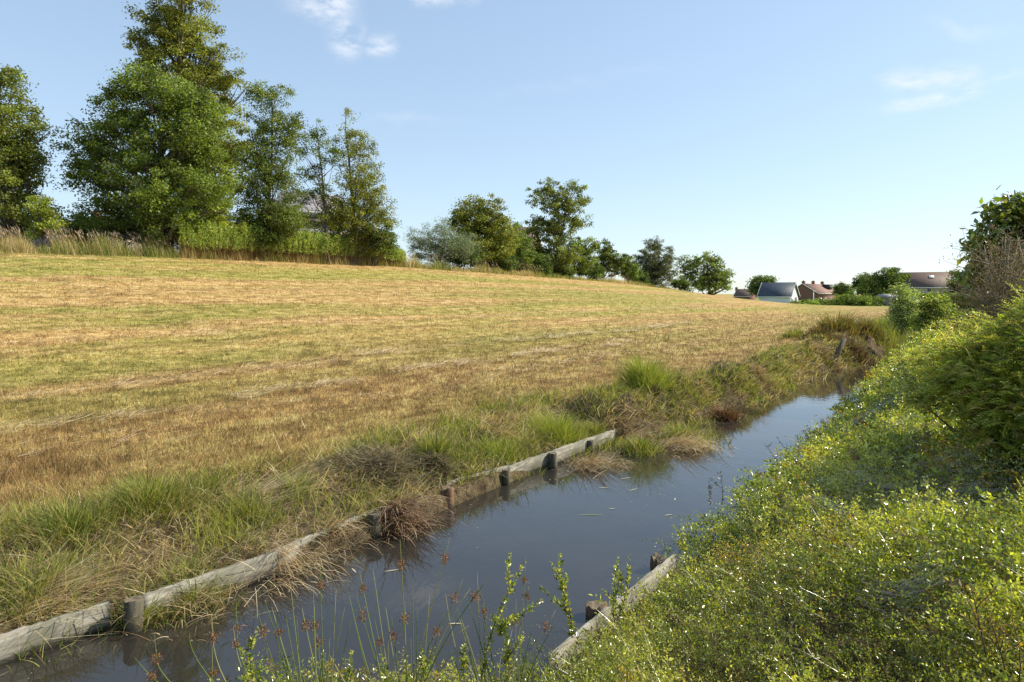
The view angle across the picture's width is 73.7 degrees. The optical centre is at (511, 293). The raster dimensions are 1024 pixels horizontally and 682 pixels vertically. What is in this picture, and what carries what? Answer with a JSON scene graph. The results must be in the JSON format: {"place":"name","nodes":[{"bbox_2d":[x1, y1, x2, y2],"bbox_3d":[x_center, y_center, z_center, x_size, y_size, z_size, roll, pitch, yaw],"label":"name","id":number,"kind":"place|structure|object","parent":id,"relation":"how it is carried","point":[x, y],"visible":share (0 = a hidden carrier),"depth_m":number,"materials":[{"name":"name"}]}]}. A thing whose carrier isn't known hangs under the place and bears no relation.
{"place":"outdoors","nodes":[
{"label":"outdoors","id":0,"kind":"place"},
{"bbox_2d":[0,353,891,681],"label":"water","id":1,"kind":"structure","parent":0,"point":[536,523],"depth_m":6.12,"materials":[{"name":"liquid"}]},
{"bbox_2d":[586,600,606,619],"bbox_3d":[0.655,2.691,5.279,0.179,0.618,0.180,0,0,0],"label":"bank post","id":2,"kind":"object","parent":1,"relation":"in","point":[593,606],"visible":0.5,"depth_m":5.24,"materials":[{"name":"brown wood"}]},
{"bbox_2d":[650,552,665,570],"bbox_3d":[1.322,2.676,6.162,0.157,0.647,0.153,0,0,0],"label":"bank post","id":3,"kind":"object","parent":1,"relation":"in","point":[656,559],"visible":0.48,"depth_m":6.13,"materials":[{"name":"brown wood"}]},
{"bbox_2d":[648,423,735,459],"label":"straw clump","id":4,"kind":"object","parent":1,"relation":"on","point":[682,444],"visible":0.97,"depth_m":10.93,"materials":[{"name":"plant"}]},
{"bbox_2d":[794,334,856,372],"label":"straw clump","id":5,"kind":"object","parent":1,"relation":"on","point":[819,347],"visible":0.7,"depth_m":22.45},
{"bbox_2d":[853,315,897,353],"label":"weed clump","id":6,"kind":"object","parent":1,"relation":"on","point":[871,329],"visible":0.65,"depth_m":28.93,"materials":[{"name":"green plant"}]},
{"bbox_2d":[862,313,915,352],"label":"ditch weeds","id":7,"kind":"object","parent":1,"relation":"on","point":[891,331],"visible":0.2,"depth_m":31.47,"materials":[{"name":"green plant"}]},
{"bbox_2d":[0,249,1023,681],"bbox_3d":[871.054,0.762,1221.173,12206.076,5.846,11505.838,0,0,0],"label":"ground","id":8,"kind":"structure","parent":0,"point":[498,283],"depth_m":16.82,"materials":[{"name":"plant"}]},
{"bbox_2d":[0,63,74,242],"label":"broadleaf tree","id":9,"kind":"object","parent":8,"relation":"on","point":[18,162],"visible":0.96,"depth_m":33.93,"materials":[{"name":"green plant"}]},
{"bbox_2d":[22,194,70,246],"bbox_3d":[-21.539,-3.278,31.595,1.874,2.667,1.873,0,0,0],"label":"sapling","id":10,"kind":"object","parent":8,"relation":"on","point":[42,212],"visible":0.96,"depth_m":31.40,"materials":[{"name":"green plant"}]},
{"bbox_2d":[0,601,109,664],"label":"bank board","id":11,"kind":"object","parent":8,"relation":"on","point":[18,639],"visible":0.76,"depth_m":4.83,"materials":[{"name":"wood"}]},
{"bbox_2d":[0,209,148,251],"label":"brown roofed house","id":12,"kind":"structure","parent":8,"relation":"on","point":[45,240],"depth_m":61.06,"materials":[{"name":"tile"}]},
{"bbox_2d":[0,534,149,674],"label":"grass tussock","id":13,"kind":"object","parent":8,"relation":"on","point":[54,570],"depth_m":5.12,"materials":[{"name":"plant"}]},
{"bbox_2d":[0,537,161,675],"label":"straw clump","id":14,"kind":"object","parent":8,"relation":"on","point":[60,583],"visible":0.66,"depth_m":5.12,"materials":[{"name":"plant"}]},
{"bbox_2d":[0,484,165,566],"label":"grass tussock","id":15,"kind":"object","parent":8,"relation":"on","point":[74,525],"depth_m":5.96,"materials":[{"name":"plant"}]},
{"bbox_2d":[53,211,112,250],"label":"dark shrub","id":16,"kind":"object","parent":8,"relation":"on","point":[73,229],"visible":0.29,"depth_m":37.30,"materials":[{"name":"green plant"}]},
{"bbox_2d":[123,595,143,633],"bbox_3d":[-2.813,2.631,5.075,0.136,0.737,0.141,0,0,0],"label":"bank post","id":17,"kind":"object","parent":8,"relation":"on","point":[135,605],"visible":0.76,"depth_m":5.03,"materials":[{"name":"grey wood"}]},
{"bbox_2d":[108,580,182,635],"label":"grass tussock","id":18,"kind":"object","parent":8,"relation":"on","point":[154,616],"depth_m":5.16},
{"bbox_2d":[51,54,246,251],"bbox_3d":[-19.048,-7.046,35.752,9.675,10.313,6.195,0,0,0],"label":"ash tree","id":19,"kind":"object","parent":8,"relation":"on","point":[150,203],"visible":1,"depth_m":35.16,"materials":[{"name":"green plant"}]},
{"bbox_2d":[68,455,230,542],"bbox_3d":[-3.510,1.896,6.612,1.488,0.686,1.554,0,0,0],"label":"grass tussock","id":20,"kind":"object","parent":8,"relation":"on","point":[160,494],"depth_m":6.50,"materials":[{"name":"plant"}]},
{"bbox_2d":[121,545,249,628],"bbox_3d":[-2.588,2.290,5.524,0.980,0.420,0.956,0,0,39],"label":"grass tussock","id":21,"kind":"object","parent":8,"relation":"on","point":[179,578],"depth_m":5.49,"materials":[{"name":"plant"}]},
{"bbox_2d":[120,0,255,218],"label":"dawn redwood","id":22,"kind":"object","parent":8,"relation":"on","point":[175,34],"visible":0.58,"depth_m":43.27,"materials":[{"name":"green plant"}]},
{"bbox_2d":[102,541,290,650],"bbox_3d":[-2.535,2.282,5.469,1.569,0.460,1.488,0,0,40],"label":"straw clump","id":23,"kind":"object","parent":8,"relation":"on","point":[204,598],"visible":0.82,"depth_m":5.39,"materials":[{"name":"plant"}]},
{"bbox_2d":[142,550,278,614],"bbox_3d":[-2.457,2.454,5.651,0.048,0.333,1.148,0,0,40],"label":"bank board","id":24,"kind":"object","parent":8,"relation":"on","point":[256,563],"visible":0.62,"depth_m":5.71,"materials":[{"name":"wood"}]},
{"bbox_2d":[187,197,249,232],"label":"yellow green shrub","id":25,"kind":"object","parent":8,"relation":"on","point":[226,217],"visible":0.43,"depth_m":37.95,"materials":[{"name":"green plant"}]},
{"bbox_2d":[134,575,351,681],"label":"rush clump","id":26,"kind":"object","parent":8,"relation":"on","point":[262,633],"visible":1,"depth_m":3.09,"materials":[{"name":"green plant"}]},
{"bbox_2d":[189,475,316,548],"bbox_3d":[-2.599,2.122,6.760,1.222,0.508,1.203,0,0,36],"label":"grass tussock","id":27,"kind":"object","parent":8,"relation":"on","point":[242,509],"depth_m":6.76,"materials":[{"name":"plant"}]},
{"bbox_2d":[232,214,284,251],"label":"dark shrub","id":28,"kind":"object","parent":8,"relation":"on","point":[269,238],"visible":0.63,"depth_m":39.02,"materials":[{"name":"green plant"}]},
{"bbox_2d":[224,79,320,259],"bbox_3d":[-14.193,-7.237,39.904,4.853,10.663,4.744,0,0,31],"label":"birch tree","id":29,"kind":"object","parent":8,"relation":"on","point":[284,216],"visible":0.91,"depth_m":39.59,"materials":[{"name":"green plant"}]},
{"bbox_2d":[219,459,332,520],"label":"straw clump","id":30,"kind":"object","parent":8,"relation":"on","point":[271,487],"visible":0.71,"depth_m":7.15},
{"bbox_2d":[178,218,406,266],"bbox_3d":[-12.540,-3.000,42.806,1.930,2.363,18.058,0,0,36],"label":"goldenrod","id":31,"kind":"object","parent":8,"relation":"on","point":[225,241],"visible":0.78,"depth_m":39.95,"materials":[{"name":"green plant"}]},
{"bbox_2d":[220,513,367,617],"bbox_3d":[-2.059,2.331,6.054,1.639,0.738,1.367,0,0,34],"label":"straw clump","id":32,"kind":"object","parent":8,"relation":"on","point":[309,563],"visible":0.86,"depth_m":6.04,"materials":[{"name":"plant"}]},
{"bbox_2d":[264,464,325,506],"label":"grass tussock","id":33,"kind":"object","parent":8,"relation":"on","point":[294,490],"depth_m":7.26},
{"bbox_2d":[248,191,360,257],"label":"grey roofed house","id":34,"kind":"structure","parent":8,"relation":"on","point":[308,206],"depth_m":54.14,"materials":[{"name":"tile"}]},
{"bbox_2d":[290,117,347,264],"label":"birch tree","id":35,"kind":"object","parent":8,"relation":"on","point":[323,186],"visible":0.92,"depth_m":42.95,"materials":[{"name":"green plant"}]},
{"bbox_2d":[266,509,374,570],"bbox_3d":[-1.836,2.444,6.641,0.052,0.312,1.481,0,0,29],"label":"bank board","id":36,"kind":"object","parent":8,"relation":"on","point":[303,543],"visible":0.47,"depth_m":6.35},
{"bbox_2d":[280,491,390,564],"bbox_3d":[-1.655,2.234,6.643,1.046,0.622,0.972,0,0,0],"label":"straw clump","id":37,"kind":"object","parent":8,"relation":"on","point":[332,525],"visible":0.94,"depth_m":6.68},
{"bbox_2d":[0,224,695,292],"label":"tall grass","id":38,"kind":"structure","parent":8,"relation":"on","point":[98,248],"depth_m":34.37,"materials":[{"name":"plant"}]},
{"bbox_2d":[303,107,401,264],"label":"birch tree","id":39,"kind":"object","parent":8,"relation":"on","point":[343,216],"visible":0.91,"depth_m":44.57,"materials":[{"name":"green plant"}]},
{"bbox_2d":[0,281,709,473],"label":"loose straw","id":40,"kind":"object","parent":8,"relation":"on","point":[549,350],"visible":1,"depth_m":15.80,"materials":[{"name":"plant"}]},
{"bbox_2d":[367,511,380,538],"bbox_3d":[-1.421,2.628,7.035,0.146,0.745,0.144,0,0,0],"label":"bank post","id":41,"kind":"object","parent":8,"relation":"on","point":[373,516],"visible":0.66,"depth_m":6.98,"materials":[{"name":"grey wood"}]},
{"bbox_2d":[286,428,468,525],"bbox_3d":[-1.602,2.141,8.333,2.452,0.827,2.417,0,0,0],"label":"litter heap","id":42,"kind":"object","parent":8,"relation":"on","point":[380,461],"visible":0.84,"depth_m":8.19,"materials":[{"name":"plant"}]},
{"bbox_2d":[359,213,399,265],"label":"dark shrub","id":43,"kind":"object","parent":8,"relation":"on","point":[393,239],"visible":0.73,"depth_m":45.43,"materials":[{"name":"green plant"}]},
{"bbox_2d":[344,479,460,545],"bbox_3d":[-1.075,2.254,7.172,1.296,0.675,1.135,0,0,0],"label":"reed fan","id":44,"kind":"object","parent":8,"relation":"on","point":[402,506],"visible":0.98,"depth_m":7.17},
{"bbox_2d":[330,538,487,681],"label":"rush clump","id":45,"kind":"object","parent":8,"relation":"on","point":[473,596],"visible":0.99,"depth_m":3.25,"materials":[{"name":"green plant"}]},
{"bbox_2d":[401,426,469,467],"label":"grass tussock","id":46,"kind":"object","parent":8,"relation":"on","point":[442,442],"depth_m":9.02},
{"bbox_2d":[401,444,478,487],"bbox_3d":[-0.951,2.150,8.673,1.288,0.477,1.280,0,0,12],"label":"litter heap","id":47,"kind":"object","parent":8,"relation":"on","point":[435,460],"visible":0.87,"depth_m":8.63,"materials":[{"name":"plant"}]},
{"bbox_2d":[402,216,483,266],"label":"grey willow","id":48,"kind":"object","parent":8,"relation":"on","point":[429,245],"visible":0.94,"depth_m":53.52,"materials":[{"name":"green plant"}]},
{"bbox_2d":[0,329,894,654],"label":"bank grass","id":49,"kind":"structure","parent":8,"relation":"on","point":[512,455],"depth_m":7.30,"materials":[{"name":"plant"}]},
{"bbox_2d":[441,485,453,507],"bbox_3d":[-0.756,2.627,8.021,0.152,0.746,0.154,0,0,18],"label":"bank post","id":50,"kind":"object","parent":8,"relation":"on","point":[448,490],"visible":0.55,"depth_m":7.96,"materials":[{"name":"brown wood"}]},
{"bbox_2d":[441,236,485,268],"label":"bush","id":51,"kind":"object","parent":8,"relation":"on","point":[460,262],"visible":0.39,"depth_m":56.16,"materials":[{"name":"green plant"}]},
{"bbox_2d":[446,193,521,268],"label":"maple tree","id":52,"kind":"object","parent":8,"relation":"on","point":[493,230],"visible":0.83,"depth_m":59.40,"materials":[{"name":"green plant"}]},
{"bbox_2d":[446,563,556,681],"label":"rush clump","id":53,"kind":"object","parent":8,"relation":"on","point":[523,599],"visible":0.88,"depth_m":3.42,"materials":[{"name":"green plant"}]},
{"bbox_2d":[486,244,519,272],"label":"bush","id":54,"kind":"object","parent":8,"relation":"on","point":[504,264],"visible":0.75,"depth_m":60.43,"materials":[{"name":"green plant"}]},
{"bbox_2d":[458,430,548,481],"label":"grass tussock","id":55,"kind":"object","parent":8,"relation":"on","point":[500,448],"depth_m":9.62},
{"bbox_2d":[507,221,538,271],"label":"dark shrub","id":56,"kind":"object","parent":8,"relation":"on","point":[525,249],"visible":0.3,"depth_m":63.90,"materials":[{"name":"green plant"}]},
{"bbox_2d":[508,450,554,472],"bbox_3d":[0.273,2.414,9.518,0.047,0.272,1.059,0,0,38],"label":"bank board","id":57,"kind":"object","parent":8,"relation":"on","point":[540,460],"visible":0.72,"depth_m":9.53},
{"bbox_2d":[520,250,554,276],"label":"bush","id":58,"kind":"object","parent":8,"relation":"on","point":[546,268],"visible":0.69,"depth_m":65.04,"materials":[{"name":"green plant"}]},
{"bbox_2d":[498,400,612,461],"bbox_3d":[0.693,2.096,10.902,1.891,0.809,1.852,0,0,0],"label":"grass tussock","id":59,"kind":"object","parent":8,"relation":"on","point":[559,429],"depth_m":10.78,"materials":[{"name":"plant"}]},
{"bbox_2d":[522,177,593,275],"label":"airy tree","id":60,"kind":"object","parent":8,"relation":"on","point":[553,228],"visible":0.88,"depth_m":67.71,"materials":[{"name":"green plant"}]},
{"bbox_2d":[557,236,599,273],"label":"hazel shrub","id":61,"kind":"object","parent":8,"relation":"on","point":[586,263],"visible":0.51,"depth_m":70.49,"materials":[{"name":"green plant"}]},
{"bbox_2d":[551,430,614,463],"bbox_3d":[1.144,2.406,10.668,0.047,0.288,1.850,0,0,37],"label":"bank board","id":62,"kind":"object","parent":8,"relation":"on","point":[562,452],"visible":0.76,"depth_m":10.51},
{"bbox_2d":[574,260,606,279],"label":"bush","id":63,"kind":"object","parent":8,"relation":"on","point":[597,271],"visible":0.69,"depth_m":73.32,"materials":[{"name":"green plant"}]},
{"bbox_2d":[559,445,636,478],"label":"straw clump","id":64,"kind":"object","parent":8,"relation":"on","point":[588,463],"visible":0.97,"depth_m":9.76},
{"bbox_2d":[571,417,628,451],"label":"grass tussock","id":65,"kind":"object","parent":8,"relation":"on","point":[595,429],"depth_m":11.26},
{"bbox_2d":[547,553,676,676],"bbox_3d":[0.840,2.443,5.223,0.042,0.273,2.088,0,0,36],"label":"bank board","id":66,"kind":"object","parent":8,"relation":"on","point":[647,578],"visible":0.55,"depth_m":5.06,"materials":[{"name":"wood"}]},
{"bbox_2d":[595,238,633,277],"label":"pointed tree","id":67,"kind":"object","parent":8,"relation":"on","point":[610,261],"visible":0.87,"depth_m":76.22,"materials":[{"name":"green plant"}]},
{"bbox_2d":[206,305,1023,681],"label":"ground cover","id":68,"kind":"object","parent":8,"relation":"on","point":[942,527],"visible":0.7,"depth_m":3.89,"materials":[{"name":"green plant"}]},
{"bbox_2d":[241,626,259,681],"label":"leafy shoot","id":69,"kind":"object","parent":68,"relation":"on","point":[249,645],"visible":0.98,"depth_m":3.00,"materials":[{"name":"green plant"}]},
{"bbox_2d":[418,647,431,681],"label":"leafy shoot","id":70,"kind":"object","parent":68,"relation":"on","point":[425,662],"visible":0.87,"depth_m":3.19,"materials":[{"name":"green plant"}]},
{"bbox_2d":[459,643,468,681],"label":"leafy shoot","id":71,"kind":"object","parent":68,"relation":"on","point":[464,663],"visible":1,"depth_m":3.29,"materials":[{"name":"green plant"}]},
{"bbox_2d":[491,606,524,681],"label":"leafy shoot","id":72,"kind":"object","parent":68,"relation":"on","point":[509,652],"visible":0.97,"depth_m":3.40,"materials":[{"name":"green plant"}]},
{"bbox_2d":[479,552,543,675],"bbox_3d":[-0.003,1.616,3.403,0.277,0.590,0.204,0,0,33],"label":"leafy shoot","id":73,"kind":"object","parent":68,"relation":"on","point":[512,618],"visible":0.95,"depth_m":3.40,"materials":[{"name":"green plant"}]},
{"bbox_2d":[538,569,580,644],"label":"leafy shoot","id":74,"kind":"object","parent":68,"relation":"on","point":[561,605],"visible":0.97,"depth_m":3.60,"materials":[{"name":"green plant"}]},
{"bbox_2d":[550,553,575,636],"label":"leafy shoot","id":75,"kind":"object","parent":68,"relation":"on","point":[570,633],"visible":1,"depth_m":3.60,"materials":[{"name":"green plant"}]},
{"bbox_2d":[610,557,621,621],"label":"leafy shoot","id":76,"kind":"object","parent":68,"relation":"on","point":[615,592],"visible":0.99,"depth_m":4.15,"materials":[{"name":"green plant"}]},
{"bbox_2d":[614,554,631,621],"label":"leafy shoot","id":77,"kind":"object","parent":68,"relation":"on","point":[621,594],"visible":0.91,"depth_m":4.20,"materials":[{"name":"green plant"}]},
{"bbox_2d":[965,584,996,656],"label":"leafy shoot","id":78,"kind":"object","parent":68,"relation":"on","point":[978,623],"visible":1,"depth_m":2.25,"materials":[{"name":"green plant"}]},
{"bbox_2d":[983,607,1005,669],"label":"leafy shoot","id":79,"kind":"object","parent":68,"relation":"on","point":[996,639],"visible":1,"depth_m":2.25,"materials":[{"name":"green plant"}]},
{"bbox_2d":[997,616,1022,681],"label":"leafy shoot","id":80,"kind":"object","parent":68,"relation":"on","point":[1018,645],"visible":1,"depth_m":2.25,"materials":[{"name":"green plant"}]},
{"bbox_2d":[613,254,640,280],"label":"round shrub","id":81,"kind":"object","parent":8,"relation":"on","point":[631,272],"visible":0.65,"depth_m":80.20,"materials":[{"name":"green plant"}]},
{"bbox_2d":[609,430,667,457],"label":"grass tussock","id":82,"kind":"object","parent":8,"relation":"on","point":[637,444],"depth_m":10.71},
{"bbox_2d":[602,402,677,444],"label":"straw clump","id":83,"kind":"object","parent":8,"relation":"on","point":[638,432],"visible":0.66,"depth_m":11.61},
{"bbox_2d":[602,344,692,401],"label":"grass tussock","id":84,"kind":"object","parent":8,"relation":"on","point":[640,373],"depth_m":13.36,"materials":[{"name":"plant"}]},
{"bbox_2d":[632,235,683,286],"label":"olive willow","id":85,"kind":"object","parent":8,"relation":"on","point":[656,269],"visible":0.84,"depth_m":86.66,"materials":[{"name":"green plant"}]},
{"bbox_2d":[668,276,691,290],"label":"bush","id":86,"kind":"object","parent":8,"relation":"on","point":[682,283],"visible":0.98,"depth_m":94.75,"materials":[{"name":"green plant"}]},
{"bbox_2d":[643,417,732,448],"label":"grass tussock","id":87,"kind":"object","parent":8,"relation":"on","point":[678,430],"depth_m":11.54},
{"bbox_2d":[676,251,736,294],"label":"open tree","id":88,"kind":"object","parent":8,"relation":"on","point":[708,279],"visible":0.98,"depth_m":102.10,"materials":[{"name":"green plant"}]},
{"bbox_2d":[707,401,744,421],"bbox_3d":[4.288,2.299,13.554,0.838,0.403,0.852,0,0,0],"label":"dock patch","id":89,"kind":"object","parent":8,"relation":"on","point":[730,413],"visible":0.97,"depth_m":13.48,"materials":[{"name":"plant"}]},
{"bbox_2d":[733,287,755,299],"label":"distant house","id":90,"kind":"structure","parent":8,"relation":"on","point":[741,293],"depth_m":303.47,"materials":[{"name":"red brick"}]},
{"bbox_2d":[744,275,777,298],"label":"round tree","id":91,"kind":"object","parent":8,"relation":"on","point":[755,284],"visible":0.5,"depth_m":174.26,"materials":[{"name":"green plant"}]},
{"bbox_2d":[532,329,1023,681],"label":"dry twigs","id":92,"kind":"object","parent":8,"relation":"on","point":[815,565],"visible":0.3,"depth_m":3.74,"materials":[{"name":"plant"}]},
{"bbox_2d":[757,282,799,302],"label":"white house","id":93,"kind":"structure","parent":8,"relation":"on","point":[784,292],"depth_m":163.03,"materials":[{"name":"blue stone"}]},
{"bbox_2d":[550,329,1023,681],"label":"long grass","id":94,"kind":"structure","parent":8,"relation":"on","point":[845,544],"depth_m":4.50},
{"bbox_2d":[797,280,835,300],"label":"brick house","id":95,"kind":"structure","parent":8,"relation":"on","point":[821,290],"depth_m":254.27,"materials":[{"name":"brick"}]},
{"bbox_2d":[795,323,844,353],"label":"weed clump","id":96,"kind":"object","parent":8,"relation":"on","point":[823,331],"visible":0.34,"depth_m":24.52,"materials":[{"name":"green plant"}]},
{"bbox_2d":[806,308,866,342],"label":"weed clump","id":97,"kind":"object","parent":8,"relation":"on","point":[841,324],"visible":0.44,"depth_m":27.04,"materials":[{"name":"green plant"}]},
{"bbox_2d":[829,282,854,298],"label":"round tree","id":98,"kind":"object","parent":8,"relation":"on","point":[841,288],"visible":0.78,"depth_m":229.02,"materials":[{"name":"green plant"}]},
{"bbox_2d":[835,329,877,364],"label":"weed clump","id":99,"kind":"object","parent":8,"relation":"on","point":[860,353],"visible":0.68,"depth_m":24.20,"materials":[{"name":"brown plant"}]},
{"bbox_2d":[827,291,888,305],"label":"garden hedge","id":100,"kind":"object","parent":8,"relation":"on","point":[855,300],"visible":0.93,"depth_m":108.81,"materials":[{"name":"green plant"}]},
{"bbox_2d":[854,267,911,297],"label":"tree","id":101,"kind":"object","parent":8,"relation":"on","point":[879,283],"visible":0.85,"depth_m":148.77,"materials":[{"name":"green plant"}]},
{"bbox_2d":[879,282,923,337],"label":"willow bush","id":102,"kind":"object","parent":8,"relation":"on","point":[900,313],"visible":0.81,"depth_m":32.76,"materials":[{"name":"green plant"}]},
{"bbox_2d":[898,271,952,299],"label":"beige house","id":103,"kind":"structure","parent":8,"relation":"on","point":[925,282],"depth_m":163.81,"materials":[{"name":"brown tile"}]},
{"bbox_2d":[906,290,967,336],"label":"laurel bush","id":104,"kind":"object","parent":8,"relation":"on","point":[931,306],"visible":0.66,"depth_m":26.77,"materials":[{"name":"green plant"}]},
{"bbox_2d":[912,292,984,315],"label":"clipped hedge","id":105,"kind":"object","parent":8,"relation":"on","point":[958,300],"visible":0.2,"depth_m":44.78,"materials":[{"name":"green plant"}]},
{"bbox_2d":[883,278,1023,506],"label":"feathery bush","id":106,"kind":"object","parent":8,"relation":"on","point":[955,367],"visible":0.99,"depth_m":5.89,"materials":[{"name":"green plant"}]},
{"bbox_2d":[942,263,971,293],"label":"hedge tree","id":107,"kind":"object","parent":8,"relation":"on","point":[952,285],"visible":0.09,"depth_m":69.80,"materials":[{"name":"green plant"}]},
{"bbox_2d":[933,217,1023,344],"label":"bare bush","id":108,"kind":"object","parent":8,"relation":"on","point":[1001,290],"visible":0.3,"depth_m":11.14,"materials":[{"name":"brown plant"}]},
{"bbox_2d":[948,184,1023,292],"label":"cherry tree","id":109,"kind":"object","parent":8,"relation":"on","point":[1006,211],"visible":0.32,"depth_m":14.93,"materials":[{"name":"green plant"}]},
{"bbox_2d":[0,0,1023,293],"label":"sky","id":110,"kind":"structure","parent":0,"point":[831,142],"materials":[{"name":"blue"}]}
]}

